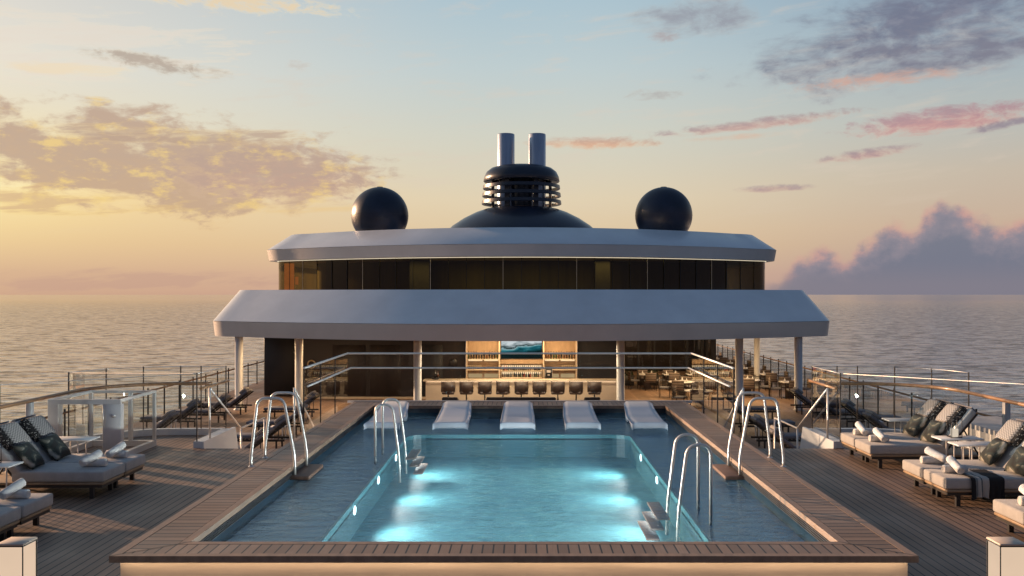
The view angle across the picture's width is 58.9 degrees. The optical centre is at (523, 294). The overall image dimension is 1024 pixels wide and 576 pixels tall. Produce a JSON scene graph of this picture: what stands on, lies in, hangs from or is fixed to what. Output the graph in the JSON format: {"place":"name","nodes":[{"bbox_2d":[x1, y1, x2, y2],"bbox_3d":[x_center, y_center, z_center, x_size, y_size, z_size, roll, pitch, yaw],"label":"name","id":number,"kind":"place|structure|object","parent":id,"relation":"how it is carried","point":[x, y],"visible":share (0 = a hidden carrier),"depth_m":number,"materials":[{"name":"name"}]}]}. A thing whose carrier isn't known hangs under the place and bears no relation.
{"place":"outdoors","nodes":[
{"label":"outdoors","id":0,"kind":"place"},
{"bbox_2d":[0,537,36,575],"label":"deck lamp","id":1,"kind":"object","parent":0,"point":[18,556],"visible":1,"depth_m":8.04,"materials":[{"name":"white metal"}]},
{"bbox_2d":[0,295,1023,435],"bbox_3d":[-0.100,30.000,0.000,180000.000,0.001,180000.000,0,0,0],"label":"sea","id":2,"kind":"structure","parent":0,"point":[50,339],"depth_m":493.65,"materials":[{"name":"liquid"}]},
{"bbox_2d":[0,435,1023,575],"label":"pool deck","id":3,"kind":"structure","parent":0,"point":[77,532],"depth_m":12.82,"materials":[{"name":"brown wood"}]},
{"bbox_2d":[0,507,20,540],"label":"sun lounger","id":4,"kind":"object","parent":3,"relation":"on","point":[10,517],"visible":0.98,"depth_m":10.91,"materials":[{"name":"grey fabric"}]},
{"bbox_2d":[0,461,23,486],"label":"side table","id":5,"kind":"object","parent":3,"relation":"on","point":[6,464],"visible":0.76,"depth_m":12.87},
{"bbox_2d":[0,493,52,537],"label":"sun lounger","id":6,"kind":"object","parent":3,"relation":"on","point":[34,507],"visible":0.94,"depth_m":11.42,"materials":[{"name":"grey fabric"}]},
{"bbox_2d":[0,478,25,499],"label":"rolled towel","id":7,"kind":"object","parent":6,"relation":"on","point":[12,488],"visible":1,"depth_m":11.42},
{"bbox_2d":[2,489,30,498],"bbox_3d":[-6.470,2.537,11.533,0.360,0.119,0.119,0,0,3],"label":"rolled towel","id":8,"kind":"object","parent":6,"relation":"on","point":[22,494],"visible":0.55,"depth_m":11.48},
{"bbox_2d":[0,421,124,498],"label":"sun lounger","id":9,"kind":"object","parent":3,"relation":"on","point":[63,475],"visible":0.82,"depth_m":13.32,"materials":[{"name":"grey fabric"}]},
{"bbox_2d":[12,442,44,469],"bbox_3d":[-7.390,2.400,13.540,0.170,0.460,0.460,-38,4,-6],"label":"throw cushion","id":10,"kind":"object","parent":9,"relation":"on","point":[28,455],"visible":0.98,"depth_m":13.39,"materials":[{"name":"fabric"}]},
{"bbox_2d":[79,450,102,466],"bbox_3d":[-6.494,2.455,13.602,0.120,0.119,0.360,0,18,25],"label":"rolled towel","id":11,"kind":"object","parent":9,"relation":"on","point":[90,458],"visible":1,"depth_m":13.55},
{"bbox_2d":[84,459,107,466],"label":"rolled towel","id":12,"kind":"object","parent":9,"relation":"on","point":[100,462],"visible":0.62,"depth_m":13.63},
{"bbox_2d":[2,414,144,487],"bbox_3d":[-7.125,2.468,14.398,1.950,1.063,0.727,0,0,0],"label":"sun lounger","id":13,"kind":"object","parent":3,"relation":"on","point":[34,427],"visible":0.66,"depth_m":14.25,"materials":[{"name":"grey fabric"}]},
{"bbox_2d":[38,432,70,460],"bbox_3d":[-7.390,2.400,14.296,0.170,0.460,0.460,-38,4,1],"label":"throw cushion","id":14,"kind":"object","parent":13,"relation":"on","point":[54,446],"visible":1,"depth_m":14.16,"materials":[{"name":"fabric"}]},
{"bbox_2d":[105,441,125,457],"bbox_3d":[-6.458,2.458,14.356,0.119,0.120,0.360,0,19,18],"label":"rolled towel","id":15,"kind":"object","parent":13,"relation":"on","point":[114,450],"visible":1,"depth_m":14.30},
{"bbox_2d":[105,450,128,457],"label":"rolled towel","id":16,"kind":"object","parent":13,"relation":"on","point":[122,454],"visible":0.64,"depth_m":14.36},
{"bbox_2d":[59,436,99,453],"bbox_3d":[-7.520,2.700,15.150,0.720,0.600,0.380,0,0,0],"label":"side table","id":17,"kind":"object","parent":3,"relation":"on","point":[77,438],"visible":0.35,"depth_m":15.13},
{"bbox_2d":[48,390,156,453],"bbox_3d":[-7.950,2.450,17.181,1.320,1.100,1.647,0,0,0],"label":"glass enclosure","id":18,"kind":"object","parent":3,"relation":"on","point":[113,422],"visible":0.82,"depth_m":16.50,"materials":[{"name":"glass"}]},
{"bbox_2d":[0,366,228,470],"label":"glass balustrade","id":19,"kind":"object","parent":3,"relation":"on","point":[196,431],"visible":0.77,"depth_m":18.76,"materials":[{"name":"glass"}]},
{"bbox_2d":[882,418,909,431],"bbox_3d":[7.320,2.700,17.450,0.720,0.600,0.380,0,0,0],"label":"side table","id":20,"kind":"object","parent":3,"relation":"on","point":[894,420],"visible":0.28,"depth_m":17.39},
{"bbox_2d":[840,398,960,459],"bbox_3d":[6.925,2.468,16.707,1.950,1.063,0.727,0,0,0],"label":"sun lounger","id":21,"kind":"object","parent":3,"relation":"on","point":[931,409],"visible":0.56,"depth_m":16.57,"materials":[{"name":"grey fabric"}]},
{"bbox_2d":[855,421,867,435],"bbox_3d":[6.207,2.461,16.658,0.120,0.120,0.360,0,20,-3],"label":"rolled towel","id":22,"kind":"object","parent":21,"relation":"on","point":[862,429],"visible":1,"depth_m":16.58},
{"bbox_2d":[853,428,872,434],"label":"rolled towel","id":23,"kind":"object","parent":21,"relation":"on","point":[858,432],"visible":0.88,"depth_m":16.71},
{"bbox_2d":[902,414,928,436],"bbox_3d":[7.190,2.400,16.652,0.170,0.460,0.460,38,-2,-3],"label":"throw cushion","id":24,"kind":"object","parent":21,"relation":"on","point":[914,425],"visible":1,"depth_m":16.51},
{"bbox_2d":[809,366,1023,451],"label":"glass balustrade","id":25,"kind":"object","parent":3,"relation":"on","point":[1006,403],"visible":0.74,"depth_m":18.65,"materials":[{"name":"clear glass"}]},
{"bbox_2d":[855,403,978,467],"bbox_3d":[6.925,2.468,15.947,1.950,1.063,0.727,0,0,0],"label":"sun lounger","id":26,"kind":"object","parent":3,"relation":"on","point":[898,449],"visible":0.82,"depth_m":15.63,"materials":[{"name":"grey fabric"}]},
{"bbox_2d":[868,435,889,441],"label":"rolled towel","id":27,"kind":"object","parent":26,"relation":"on","point":[873,438],"visible":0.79,"depth_m":15.95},
{"bbox_2d":[872,427,887,441],"bbox_3d":[6.247,2.460,15.899,0.120,0.120,0.360,0,20,-6],"label":"rolled towel","id":28,"kind":"object","parent":26,"relation":"on","point":[879,434],"visible":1,"depth_m":15.83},
{"bbox_2d":[920,420,947,442],"bbox_3d":[7.190,2.400,15.902,0.170,0.460,0.460,38,-6,-2],"label":"throw cushion","id":29,"kind":"object","parent":26,"relation":"on","point":[935,428],"visible":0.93,"depth_m":15.77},
{"bbox_2d":[931,436,983,459],"bbox_3d":[7.280,2.700,15.220,0.720,0.600,0.380,0,0,0],"label":"side table","id":30,"kind":"object","parent":3,"relation":"on","point":[963,438],"visible":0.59,"depth_m":15.10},
{"bbox_2d":[947,416,961,437],"bbox_3d":[7.240,2.227,15.240,0.182,0.346,0.180,0,0,0],"label":"candle lantern","id":31,"kind":"object","parent":30,"relation":"on","point":[954,432],"visible":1,"depth_m":15.18,"materials":[{"name":"wax"}]},
{"bbox_2d":[902,418,1023,494],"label":"sun lounger","id":32,"kind":"object","parent":3,"relation":"on","point":[1011,431],"visible":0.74,"depth_m":13.78,"materials":[{"name":"grey fabric"}]},
{"bbox_2d":[920,456,943,463],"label":"rolled towel","id":33,"kind":"object","parent":32,"relation":"on","point":[928,460],"visible":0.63,"depth_m":13.85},
{"bbox_2d":[924,447,947,462],"bbox_3d":[6.314,2.453,13.878,0.120,0.120,0.360,0,17,-30],"label":"rolled towel","id":34,"kind":"object","parent":32,"relation":"on","point":[935,454],"visible":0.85,"depth_m":13.83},
{"bbox_2d":[979,438,1008,464],"bbox_3d":[7.190,2.400,13.877,0.170,0.460,0.460,38,5,7],"label":"throw cushion","id":35,"kind":"object","parent":32,"relation":"on","point":[993,451],"visible":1,"depth_m":13.72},
{"bbox_2d":[948,441,990,459],"bbox_3d":[7.280,2.700,14.620,0.720,0.600,0.380,0,0,0],"label":"side table","id":36,"kind":"object","parent":3,"relation":"on","point":[971,444],"visible":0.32,"depth_m":14.59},
{"bbox_2d":[924,441,1023,505],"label":"sun lounger","id":37,"kind":"object","parent":3,"relation":"on","point":[939,481],"visible":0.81,"depth_m":12.83,"materials":[{"name":"grey fabric"}]},
{"bbox_2d":[941,464,967,472],"bbox_3d":[6.269,2.537,13.192,0.360,0.119,0.120,0,0,-5],"label":"rolled towel","id":38,"kind":"object","parent":37,"relation":"on","point":[947,469],"visible":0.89,"depth_m":13.14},
{"bbox_2d":[946,455,964,473],"bbox_3d":[6.236,2.461,13.098,0.119,0.119,0.360,0,20,-2],"label":"rolled towel","id":39,"kind":"object","parent":37,"relation":"on","point":[955,464],"visible":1,"depth_m":13.03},
{"bbox_2d":[962,469,1004,500],"bbox_3d":[6.540,2.761,13.048,0.540,0.370,0.684,0,0,0],"label":"throw blanket","id":40,"kind":"object","parent":37,"relation":"on","point":[985,483],"visible":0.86,"depth_m":12.74,"materials":[{"name":"fabric"}]},
{"bbox_2d":[1004,446,1023,475],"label":"throw cushion","id":41,"kind":"object","parent":37,"relation":"on","point":[1015,463],"visible":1,"depth_m":13.06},
{"bbox_2d":[993,499,1023,531],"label":"sun lounger","id":42,"kind":"object","parent":3,"relation":"on","point":[1010,512],"visible":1,"depth_m":11.20,"materials":[{"name":"grey fabric"}]},
{"bbox_2d":[0,0,1023,294],"label":"sky","id":43,"kind":"structure","parent":0,"point":[148,147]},
{"bbox_2d":[124,364,906,448],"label":"deck","id":44,"kind":"structure","parent":0,"point":[634,392],"depth_m":36.47,"materials":[{"name":"brown wood"}]},
{"bbox_2d":[124,410,179,430],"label":"slatted lounger","id":45,"kind":"object","parent":44,"relation":"on","point":[169,417],"visible":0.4,"depth_m":28.75,"materials":[{"name":"fabric"}]},
{"bbox_2d":[45,361,263,435],"bbox_3d":[-14.150,4.140,59.689,0.070,1.220,91.422,0,0,0],"label":"ship railing","id":46,"kind":"object","parent":44,"relation":"on","point":[164,387],"visible":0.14,"depth_m":37.23,"materials":[{"name":"brown metal"}]},
{"bbox_2d":[139,399,203,427],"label":"slatted lounger","id":47,"kind":"object","parent":44,"relation":"on","point":[188,411],"visible":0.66,"depth_m":31.88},
{"bbox_2d":[176,393,232,422],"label":"slatted lounger","id":48,"kind":"object","parent":44,"relation":"on","point":[216,407],"visible":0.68,"depth_m":33.58,"materials":[{"name":"fabric"}]},
{"bbox_2d":[199,387,253,414],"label":"slatted lounger","id":49,"kind":"object","parent":44,"relation":"on","point":[244,393],"visible":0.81,"depth_m":35.88,"materials":[{"name":"fabric"}]},
{"bbox_2d":[199,379,313,448],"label":"deck stairs","id":50,"kind":"structure","parent":44,"relation":"on","point":[226,439],"depth_m":18.67,"materials":[{"name":"white metal"}]},
{"bbox_2d":[238,425,275,448],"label":"slatted lounger","id":51,"kind":"object","parent":44,"relation":"on","point":[259,440],"visible":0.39,"depth_m":25.31,"materials":[{"name":"brown metal"}]},
{"bbox_2d":[236,414,292,448],"bbox_3d":[-8.234,4.232,28.000,2.031,1.037,0.710,0,0,0],"label":"slatted lounger","id":52,"kind":"object","parent":44,"relation":"on","point":[280,422],"visible":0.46,"depth_m":27.68,"materials":[{"name":"metal"}]},
{"bbox_2d":[246,402,309,434],"bbox_3d":[-8.384,4.232,31.000,2.031,1.037,0.710,0,0,0],"label":"slatted lounger","id":53,"kind":"object","parent":44,"relation":"on","point":[259,424],"visible":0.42,"depth_m":30.68,"materials":[{"name":"metal"}]},
{"bbox_2d":[263,391,319,418],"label":"slatted lounger","id":54,"kind":"object","parent":44,"relation":"on","point":[312,396],"visible":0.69,"depth_m":34.48,"materials":[{"name":"fabric"}]},
{"bbox_2d":[441,382,455,396],"bbox_3d":[-3.128,4.180,37.550,0.630,1.140,0.480,0,0,-2],"label":"bar stool","id":55,"kind":"object","parent":44,"relation":"on","point":[447,388],"visible":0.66,"depth_m":37.34,"materials":[{"name":"leather"}]},
{"bbox_2d":[459,382,473,399],"bbox_3d":[-2.371,4.180,37.550,0.630,1.140,0.480,0,0,3],"label":"bar stool","id":56,"kind":"object","parent":44,"relation":"on","point":[466,388],"visible":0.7,"depth_m":37.34,"materials":[{"name":"brown leather"}]},
{"bbox_2d":[477,381,491,399],"bbox_3d":[-1.614,4.180,37.550,0.630,1.140,0.480,0,0,-15],"label":"bar stool","id":57,"kind":"object","parent":44,"relation":"on","point":[484,388],"visible":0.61,"depth_m":37.34,"materials":[{"name":"brown leather"}]},
{"bbox_2d":[496,381,510,396],"bbox_3d":[-0.857,4.180,37.550,0.630,1.140,0.480,0,0,15],"label":"bar stool","id":58,"kind":"object","parent":44,"relation":"on","point":[502,388],"visible":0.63,"depth_m":37.35,"materials":[{"name":"brown leather"}]},
{"bbox_2d":[109,401,918,575],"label":"swimming pool","id":59,"kind":"structure","parent":44,"relation":"on","point":[485,495],"depth_m":12.99,"materials":[{"name":"blue liquid"}]},
{"bbox_2d":[248,392,322,479],"bbox_3d":[-3.763,2.207,14.350,0.965,1.257,1.000,0,0,0],"label":"pool ladder","id":60,"kind":"object","parent":59,"relation":"on","point":[307,471],"visible":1,"depth_m":14.07,"materials":[{"name":"metal"}]},
{"bbox_2d":[364,401,408,429],"bbox_3d":[-3.020,2.735,20.302,0.750,0.430,2.155,0,0,0],"label":"pool chaise","id":61,"kind":"object","parent":59,"relation":"on","point":[388,420],"visible":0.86,"depth_m":20.31,"materials":[{"name":"white plastic"}]},
{"bbox_2d":[374,398,427,482],"bbox_3d":[-2.196,2.605,16.300,0.851,1.392,0.920,0,0,0],"label":"basin ladder","id":62,"kind":"object","parent":59,"relation":"on","point":[418,464],"visible":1,"depth_m":16.11,"materials":[{"name":"metal"}]},
{"bbox_2d":[432,401,470,429],"bbox_3d":[-1.560,2.735,20.302,0.750,0.430,2.155,0,0,0],"label":"pool chaise","id":63,"kind":"object","parent":59,"relation":"on","point":[454,414],"visible":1,"depth_m":20.31,"materials":[{"name":"white plastic"}]},
{"bbox_2d":[500,401,534,429],"bbox_3d":[-0.130,2.735,20.302,0.750,0.430,2.155,0,0,0],"label":"pool chaise","id":64,"kind":"object","parent":59,"relation":"on","point":[517,414],"visible":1,"depth_m":20.31,"materials":[{"name":"white plastic"}]},
{"bbox_2d":[303,353,734,432],"bbox_3d":[-0.100,2.273,20.319,8.606,1.654,4.562,0,0,0],"label":"pool guard rail","id":65,"kind":"object","parent":59,"relation":"attached to","point":[351,401],"visible":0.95,"depth_m":22.54,"materials":[{"name":"metal"}]},
{"bbox_2d":[563,401,600,429],"bbox_3d":[1.260,2.735,20.302,0.750,0.430,2.155,0,0,0],"label":"pool chaise","id":66,"kind":"object","parent":59,"relation":"on","point":[579,414],"visible":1,"depth_m":20.31,"materials":[{"name":"white plastic"}]},
{"bbox_2d":[624,401,667,429],"bbox_3d":[2.680,2.735,20.302,0.750,0.430,2.155,0,0,0],"label":"pool chaise","id":67,"kind":"object","parent":59,"relation":"on","point":[641,414],"visible":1,"depth_m":20.31,"materials":[{"name":"white plastic"}]},
{"bbox_2d":[638,433,711,541],"bbox_3d":[1.996,2.605,12.050,0.851,1.392,0.920,0,0,0],"label":"basin ladder","id":68,"kind":"object","parent":59,"relation":"on","point":[651,525],"visible":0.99,"depth_m":11.89,"materials":[{"name":"metal"}]},
{"bbox_2d":[712,392,785,479],"bbox_3d":[3.562,2.207,14.350,0.965,1.257,1.000,0,0,0],"label":"pool ladder","id":69,"kind":"object","parent":59,"relation":"on","point":[727,471],"visible":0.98,"depth_m":14.07,"materials":[{"name":"metal"}]},
{"bbox_2d":[423,378,615,399],"bbox_3d":[-0.100,4.180,38.587,8.300,1.140,0.825,0,0,0],"label":"bar counter","id":70,"kind":"object","parent":44,"relation":"on","point":[434,392],"visible":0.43,"depth_m":38.35,"materials":[{"name":"beige stone"}]},
{"bbox_2d":[213,227,828,410],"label":"deckhouse","id":71,"kind":"object","parent":44,"relation":"on","point":[454,290],"visible":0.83,"depth_m":40.86,"materials":[{"name":"white paint"}]},
{"bbox_2d":[351,187,407,230],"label":"radome","id":72,"kind":"object","parent":71,"relation":"on","point":[379,208],"visible":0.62,"depth_m":44.89,"materials":[{"name":"black plastic"}]},
{"bbox_2d":[451,133,592,227],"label":"funnel","id":73,"kind":"object","parent":71,"relation":"on","point":[521,191],"visible":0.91,"depth_m":48.32,"materials":[{"name":"black paint"}]},
{"bbox_2d":[635,187,692,230],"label":"radome","id":74,"kind":"object","parent":71,"relation":"on","point":[664,208],"visible":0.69,"depth_m":44.89,"materials":[{"name":"black plastic"}]},
{"bbox_2d":[466,341,576,377],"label":"back bar","id":75,"kind":"object","parent":44,"relation":"on","point":[547,346],"visible":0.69,"depth_m":41.29,"materials":[{"name":"beige wood"}]},
{"bbox_2d":[501,341,541,358],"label":"television","id":76,"kind":"object","parent":75,"relation":"attached to","point":[521,346],"visible":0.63,"depth_m":41.20,"materials":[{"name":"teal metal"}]},
{"bbox_2d":[514,381,528,396],"bbox_3d":[-0.100,4.180,37.550,0.630,1.140,0.480,0,0,-11],"label":"bar stool","id":77,"kind":"object","parent":44,"relation":"on","point":[521,388],"visible":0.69,"depth_m":37.35,"materials":[{"name":"brown leather"}]},
{"bbox_2d":[532,382,546,396],"bbox_3d":[0.657,4.180,37.550,0.630,1.140,0.480,0,0,7],"label":"bar stool","id":78,"kind":"object","parent":44,"relation":"on","point":[539,388],"visible":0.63,"depth_m":37.35,"materials":[{"name":"brown leather"}]},
{"bbox_2d":[550,381,565,399],"bbox_3d":[1.414,4.180,37.550,0.630,1.140,0.480,0,0,11],"label":"bar stool","id":79,"kind":"object","parent":44,"relation":"on","point":[557,388],"visible":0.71,"depth_m":37.35,"materials":[{"name":"brown leather"}]},
{"bbox_2d":[569,381,583,399],"bbox_3d":[2.171,4.180,37.550,0.630,1.140,0.480,0,0,12],"label":"bar stool","id":80,"kind":"object","parent":44,"relation":"on","point":[575,388],"visible":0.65,"depth_m":37.34,"materials":[{"name":"brown leather"}]},
{"bbox_2d":[587,382,601,396],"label":"bar stool","id":81,"kind":"object","parent":44,"relation":"on","point":[594,388],"visible":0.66,"depth_m":37.35,"materials":[{"name":"brown leather"}]},
{"bbox_2d":[625,369,633,385],"bbox_3d":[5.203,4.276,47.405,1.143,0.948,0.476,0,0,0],"label":"dining chair","id":82,"kind":"object","parent":44,"relation":"on","point":[626,381],"visible":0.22,"depth_m":47.20,"materials":[{"name":"wood"}]},
{"bbox_2d":[628,371,639,387],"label":"dining chair","id":83,"kind":"object","parent":44,"relation":"on","point":[630,376],"visible":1,"depth_m":45.49,"materials":[{"name":"wood"}]},
{"bbox_2d":[644,373,656,390],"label":"dining chair","id":84,"kind":"object","parent":44,"relation":"on","point":[650,377],"visible":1,"depth_m":44.68,"materials":[{"name":"wood"}]},
{"bbox_2d":[658,377,669,397],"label":"dining chair","id":85,"kind":"object","parent":44,"relation":"on","point":[663,387],"visible":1,"depth_m":41.74,"materials":[{"name":"wood"}]},
{"bbox_2d":[666,373,679,389],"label":"dining chair","id":86,"kind":"object","parent":44,"relation":"on","point":[672,376],"visible":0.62,"depth_m":44.68,"materials":[{"name":"wood"}]},
{"bbox_2d":[672,380,685,399],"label":"dining chair","id":87,"kind":"object","parent":44,"relation":"on","point":[679,385],"visible":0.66,"depth_m":40.70,"materials":[{"name":"wood"}]},
{"bbox_2d":[672,386,687,399],"bbox_3d":[6.552,4.310,38.029,0.525,0.881,0.568,0,0,24],"label":"dining chair","id":88,"kind":"object","parent":44,"relation":"on","point":[675,395],"visible":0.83,"depth_m":37.92,"materials":[{"name":"wood"}]},
{"bbox_2d":[690,390,702,404],"bbox_3d":[7.093,4.310,37.045,0.568,0.881,0.525,0,0,11],"label":"dining chair","id":89,"kind":"object","parent":44,"relation":"on","point":[696,395],"visible":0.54,"depth_m":36.79,"materials":[{"name":"wood"}]},
{"bbox_2d":[692,373,702,385],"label":"dining chair","id":90,"kind":"object","parent":44,"relation":"on","point":[697,377],"visible":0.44,"depth_m":44.68,"materials":[{"name":"wood"}]},
{"bbox_2d":[684,389,712,408],"bbox_3d":[7.300,4.375,37.800,1.200,0.750,1.200,0,0,-1],"label":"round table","id":91,"kind":"object","parent":44,"relation":"on","point":[698,404],"visible":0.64,"depth_m":37.64,"materials":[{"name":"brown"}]},
{"bbox_2d":[693,385,708,405],"bbox_3d":[7.539,4.310,38.545,0.568,0.881,0.525,0,0,26],"label":"dining chair","id":92,"kind":"object","parent":44,"relation":"on","point":[706,387],"visible":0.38,"depth_m":38.67,"materials":[{"name":"brown metal"}]},
{"bbox_2d":[711,388,724,409],"bbox_3d":[8.038,4.310,37.540,0.525,0.881,0.568,0,0,14],"label":"dining chair","id":93,"kind":"object","parent":44,"relation":"on","point":[715,398],"visible":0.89,"depth_m":37.33,"materials":[{"name":"wood"}]},
{"bbox_2d":[715,373,729,390],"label":"dining chair","id":94,"kind":"object","parent":44,"relation":"on","point":[722,375],"visible":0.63,"depth_m":44.69,"materials":[{"name":"wood"}]},
{"bbox_2d":[743,379,754,397],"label":"dining chair","id":95,"kind":"object","parent":44,"relation":"on","point":[748,383],"visible":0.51,"depth_m":41.57,"materials":[{"name":"wood"}]},
{"bbox_2d":[722,391,776,418],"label":"slatted lounger","id":96,"kind":"object","parent":44,"relation":"on","point":[728,395],"visible":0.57,"depth_m":34.48,"materials":[{"name":"fabric"}]},
{"bbox_2d":[731,403,795,434],"bbox_3d":[8.184,4.232,31.000,2.031,1.037,0.710,0,0,0],"label":"slatted lounger","id":97,"kind":"object","parent":44,"relation":"on","point":[770,421],"visible":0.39,"depth_m":30.68,"materials":[{"name":"fabric"}]},
{"bbox_2d":[765,373,776,386],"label":"dining chair","id":98,"kind":"object","parent":44,"relation":"on","point":[773,376],"visible":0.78,"depth_m":44.68,"materials":[{"name":"wood"}]},
{"bbox_2d":[748,414,801,448],"bbox_3d":[8.034,4.232,28.000,2.031,1.037,0.710,0,0,0],"label":"slatted lounger","id":99,"kind":"object","parent":44,"relation":"on","point":[758,421],"visible":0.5,"depth_m":27.70,"materials":[{"name":"fabric"}]},
{"bbox_2d":[768,378,781,398],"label":"dining chair","id":100,"kind":"object","parent":44,"relation":"on","point":[779,388],"visible":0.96,"depth_m":41.39,"materials":[{"name":"wood"}]},
{"bbox_2d":[724,379,837,448],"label":"deck stairs","id":101,"kind":"structure","parent":44,"relation":"on","point":[811,439],"depth_m":18.74,"materials":[{"name":"white metal"}]},
{"bbox_2d":[764,425,799,448],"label":"slatted lounger","id":102,"kind":"object","parent":44,"relation":"on","point":[787,444],"visible":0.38,"depth_m":25.29,"materials":[{"name":"fabric"}]},
{"bbox_2d":[778,381,793,398],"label":"square table","id":103,"kind":"object","parent":44,"relation":"on","point":[788,395],"visible":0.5,"depth_m":41.44,"materials":[{"name":"wood"}]},
{"bbox_2d":[789,387,842,414],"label":"slatted lounger","id":104,"kind":"object","parent":44,"relation":"on","point":[798,392],"visible":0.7,"depth_m":35.88,"materials":[{"name":"fabric"}]},
{"bbox_2d":[809,393,865,422],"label":"slatted lounger","id":105,"kind":"object","parent":44,"relation":"on","point":[821,403],"visible":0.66,"depth_m":33.58,"materials":[{"name":"fabric"}]},
{"bbox_2d":[716,344,990,416],"bbox_3d":[13.950,4.140,59.689,0.070,1.220,91.422,0,0,0],"label":"ship railing","id":106,"kind":"object","parent":44,"relation":"on","point":[849,379],"visible":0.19,"depth_m":38.78,"materials":[{"name":"brown metal"}]},
{"bbox_2d":[838,398,901,427],"bbox_3d":[12.284,4.232,32.200,2.031,1.037,0.710,0,0,0],"label":"slatted lounger","id":107,"kind":"object","parent":44,"relation":"on","point":[848,404],"visible":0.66,"depth_m":31.92,"materials":[{"name":"fabric"}]},
{"bbox_2d":[860,410,902,429],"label":"slatted lounger","id":108,"kind":"object","parent":44,"relation":"on","point":[871,417],"visible":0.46,"depth_m":28.72,"materials":[{"name":"fabric"}]},
{"bbox_2d":[961,416,1001,440],"bbox_3d":[9.650,3.690,18.400,1.120,2.120,2.600,0,0,0],"label":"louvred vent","id":109,"kind":"object","parent":44,"relation":"on","point":[986,428],"visible":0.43,"depth_m":18.32,"materials":[{"name":"metal"}]},
{"bbox_2d":[486,397,555,399],"bbox_3d":[-0.100,4.360,35.390,2.700,0.780,0.820,0,0,0],"label":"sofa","id":110,"kind":"object","parent":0,"point":[520,398],"visible":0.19,"depth_m":34.98,"materials":[{"name":"fabric"}]},
{"bbox_2d":[986,537,1023,575],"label":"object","id":111,"kind":"object","parent":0,"point":[1005,556],"visible":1,"depth_m":8.04,"materials":[{"name":"white metal"}]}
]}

